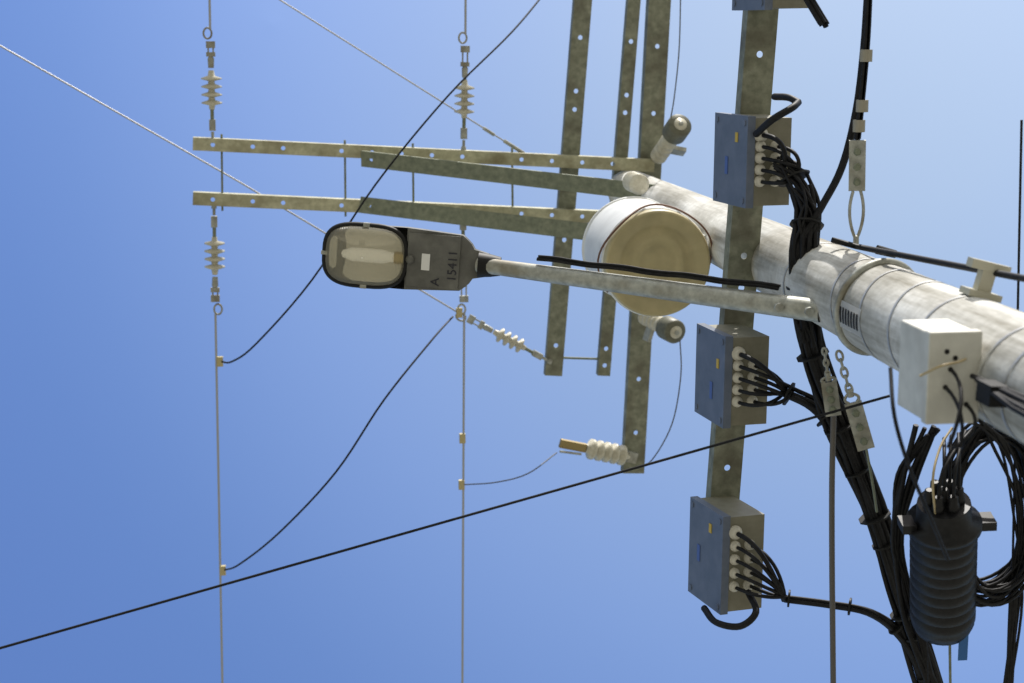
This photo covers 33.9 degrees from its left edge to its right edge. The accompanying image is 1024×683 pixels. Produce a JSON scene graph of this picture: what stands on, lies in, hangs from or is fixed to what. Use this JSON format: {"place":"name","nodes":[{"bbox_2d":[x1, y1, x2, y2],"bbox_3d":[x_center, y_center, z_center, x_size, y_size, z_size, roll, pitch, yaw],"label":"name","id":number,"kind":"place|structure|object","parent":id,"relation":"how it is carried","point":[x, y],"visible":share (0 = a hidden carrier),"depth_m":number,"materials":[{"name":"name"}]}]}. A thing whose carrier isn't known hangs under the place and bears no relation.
{"place":"outdoors","nodes":[
{"label":"outdoors","id":0,"kind":"place"},
{"bbox_2d":[0,0,1022,682],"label":"line conductors","id":1,"kind":"object","parent":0,"point":[220,362],"visible":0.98,"depth_m":7.48,"materials":[{"name":"silver metal"}]},
{"bbox_2d":[201,27,638,464],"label":"line insulators","id":2,"kind":"object","parent":1,"relation":"attached to","point":[605,452],"visible":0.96,"depth_m":7.71,"materials":[{"name":"ceramic"}]},
{"bbox_2d":[650,114,691,163],"bbox_3d":[0.738,-0.926,7.705,0.151,0.348,0.243,-1,-79,-8],"label":"fuse cutout","id":3,"kind":"object","parent":1,"relation":"attached to","point":[676,130],"visible":1,"depth_m":7.59,"materials":[{"name":"ceramic"}]},
{"bbox_2d":[0,0,1023,682],"label":"sky","id":4,"kind":"structure","parent":0,"point":[109,487],"materials":[{"name":"blue"}]},
{"bbox_2d":[774,242,1023,443],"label":"pole fittings","id":5,"kind":"object","parent":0,"point":[846,315],"visible":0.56,"depth_m":4.23,"materials":[{"name":"grey metal"}]},
{"bbox_2d":[897,319,982,424],"bbox_3d":[0.959,0.064,3.782,0.123,0.186,0.208,-1,-79,-8],"label":"white terminal box","id":6,"kind":"object","parent":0,"point":[925,346],"visible":0.91,"depth_m":3.70,"materials":[{"name":"white plastic"}]},
{"label":"ground","id":7,"kind":"structure","parent":0,"visible":0},
{"bbox_2d":[608,170,1023,443],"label":"pole","id":8,"kind":"object","parent":7,"relation":"on","point":[815,273],"visible":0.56,"depth_m":4.43,"materials":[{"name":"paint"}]},
{"bbox_2d":[193,134,655,239],"bbox_3d":[-0.347,-0.672,7.411,2.123,0.751,0.354,2,-80,-9],"label":"double crossarm","id":9,"kind":"object","parent":8,"relation":"attached to","point":[563,222],"visible":0.91,"depth_m":7.61,"materials":[{"name":"grey metal"}]},
{"bbox_2d":[321,222,819,322],"bbox_3d":[0.149,-0.179,5.090,1.431,0.786,0.210,4,-80,-9],"label":"street light","id":10,"kind":"object","parent":8,"relation":"attached to","point":[364,255],"visible":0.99,"depth_m":5.28,"materials":[{"name":"metal"}]},
{"bbox_2d":[447,253,456,279],"bbox_3d":[-0.188,-0.237,5.280,0.028,0.002,0.084,5,-80,2],"label":"luminaire number","id":11,"kind":"object","parent":10,"relation":"attached to","point":[453,265],"visible":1,"depth_m":5.28,"materials":[{"name":"black paint"}]},
{"bbox_2d":[536,255,780,290],"bbox_3d":[0.428,-0.208,5.035,0.654,0.438,0.024,2,-80,-9],"label":"lamp feed cable","id":12,"kind":"object","parent":10,"relation":"attached to","point":[677,274],"visible":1,"depth_m":5.02,"materials":[{"name":"black rubber"}]},
{"bbox_2d":[543,0,670,473],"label":"frame strips","id":13,"kind":"object","parent":8,"relation":"on","point":[654,66],"visible":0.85,"depth_m":7.88,"materials":[{"name":"grey metal"}]},
{"bbox_2d":[638,314,684,342],"bbox_3d":[0.697,-0.061,7.862,0.170,0.341,0.146,-1,-79,-8],"label":"fuse cutout","id":14,"kind":"object","parent":13,"relation":"attached to","point":[669,329],"visible":0.88,"depth_m":7.74,"materials":[{"name":"ceramic"}]},
{"bbox_2d":[582,171,711,316],"bbox_3d":[0.490,-0.340,6.242,0.414,0.624,0.430,43,-88,-13],"label":"transformer","id":15,"kind":"object","parent":8,"relation":"attached to","point":[642,232],"visible":0.81,"depth_m":5.98,"materials":[{"name":"paint"}]},
{"bbox_2d":[706,9,778,498],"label":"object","id":16,"kind":"object","parent":8,"relation":"attached to","point":[753,96],"visible":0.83,"depth_m":5.45,"materials":[{"name":"grey metal"}]},
{"bbox_2d":[688,496,764,614],"bbox_3d":[0.701,0.693,5.516,0.197,0.289,0.328,-1,-79,-8],"label":"junction box","id":17,"kind":"object","parent":16,"relation":"attached to","point":[717,524],"visible":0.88,"depth_m":5.43,"materials":[{"name":"plastic"}]},
{"bbox_2d":[694,323,768,428],"bbox_3d":[0.704,0.104,5.402,0.182,0.288,0.294,-1,-79,-8],"label":"junction box","id":18,"kind":"object","parent":16,"relation":"attached to","point":[719,371],"visible":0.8,"depth_m":5.31,"materials":[{"name":"plastic"}]},
{"bbox_2d":[713,112,791,207],"bbox_3d":[0.753,-0.574,5.282,0.189,0.289,0.281,-1,-79,-8],"label":"junction box","id":19,"kind":"object","parent":16,"relation":"attached to","point":[740,152],"visible":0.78,"depth_m":5.19,"materials":[{"name":"plastic"}]},
{"bbox_2d":[732,0,807,10],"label":"junction box","id":20,"kind":"object","parent":16,"relation":"attached to","point":[739,5],"visible":0.99,"depth_m":5.10,"materials":[{"name":"plastic"}]},
{"bbox_2d":[701,0,942,682],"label":"box cables","id":21,"kind":"object","parent":8,"relation":"attached to","point":[852,461],"visible":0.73,"depth_m":5.21,"materials":[{"name":"black rubber"}]},
{"bbox_2d":[820,347,840,416],"bbox_3d":[0.920,0.118,4.856,0.048,0.060,0.204,-10,-78,-6],"label":"strain clamp","id":22,"kind":"object","parent":8,"relation":"hanging from","point":[830,396],"visible":0.99,"depth_m":4.86,"materials":[{"name":"metal"}]},
{"bbox_2d":[773,155,1023,682],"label":"cable clutter","id":23,"kind":"object","parent":8,"relation":"attached to","point":[917,452],"visible":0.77,"depth_m":4.86,"materials":[{"name":"black rubber"}]},
{"bbox_2d":[897,479,996,645],"bbox_3d":[1.210,0.627,4.773,0.283,0.312,0.525,-1,-79,-8],"label":"splice closure","id":24,"kind":"object","parent":23,"relation":"attached to","point":[943,591],"visible":0.87,"depth_m":4.69,"materials":[{"name":"plastic"}]},
{"bbox_2d":[927,634,968,682],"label":"cable tag","id":25,"kind":"object","parent":24,"relation":"on","point":[963,649],"visible":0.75,"depth_m":4.85,"materials":[{"name":"blue plastic"}]},
{"bbox_2d":[931,421,1023,606],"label":"slack cable coils","id":26,"kind":"object","parent":23,"relation":"attached to","point":[998,588],"visible":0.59,"depth_m":4.76,"materials":[{"name":"black rubber"}]},
{"bbox_2d":[799,0,1023,682],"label":"drop cables","id":27,"kind":"object","parent":8,"relation":"attached to","point":[856,129],"visible":0.97,"depth_m":4.92,"materials":[{"name":"black plastic"}]},
{"bbox_2d":[835,350,874,451],"bbox_3d":[0.981,0.169,4.825,0.051,0.062,0.304,-18,-77,-4],"label":"strain clamp","id":28,"kind":"object","parent":27,"relation":"attached to","point":[860,428],"visible":0.99,"depth_m":4.84,"materials":[{"name":"metal"}]},
{"bbox_2d":[848,140,865,243],"bbox_3d":[1.014,-0.436,4.921,0.050,0.062,0.308,-4,-79,-7],"label":"strain clamp","id":29,"kind":"object","parent":27,"relation":"attached to","point":[857,159],"visible":0.99,"depth_m":4.91,"materials":[{"name":"metal"}]},
{"bbox_2d":[888,358,976,560],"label":"terminal box cables","id":30,"kind":"object","parent":8,"relation":"attached to","point":[960,419],"visible":0.98,"depth_m":3.67,"materials":[{"name":"black rubber"}]}
]}

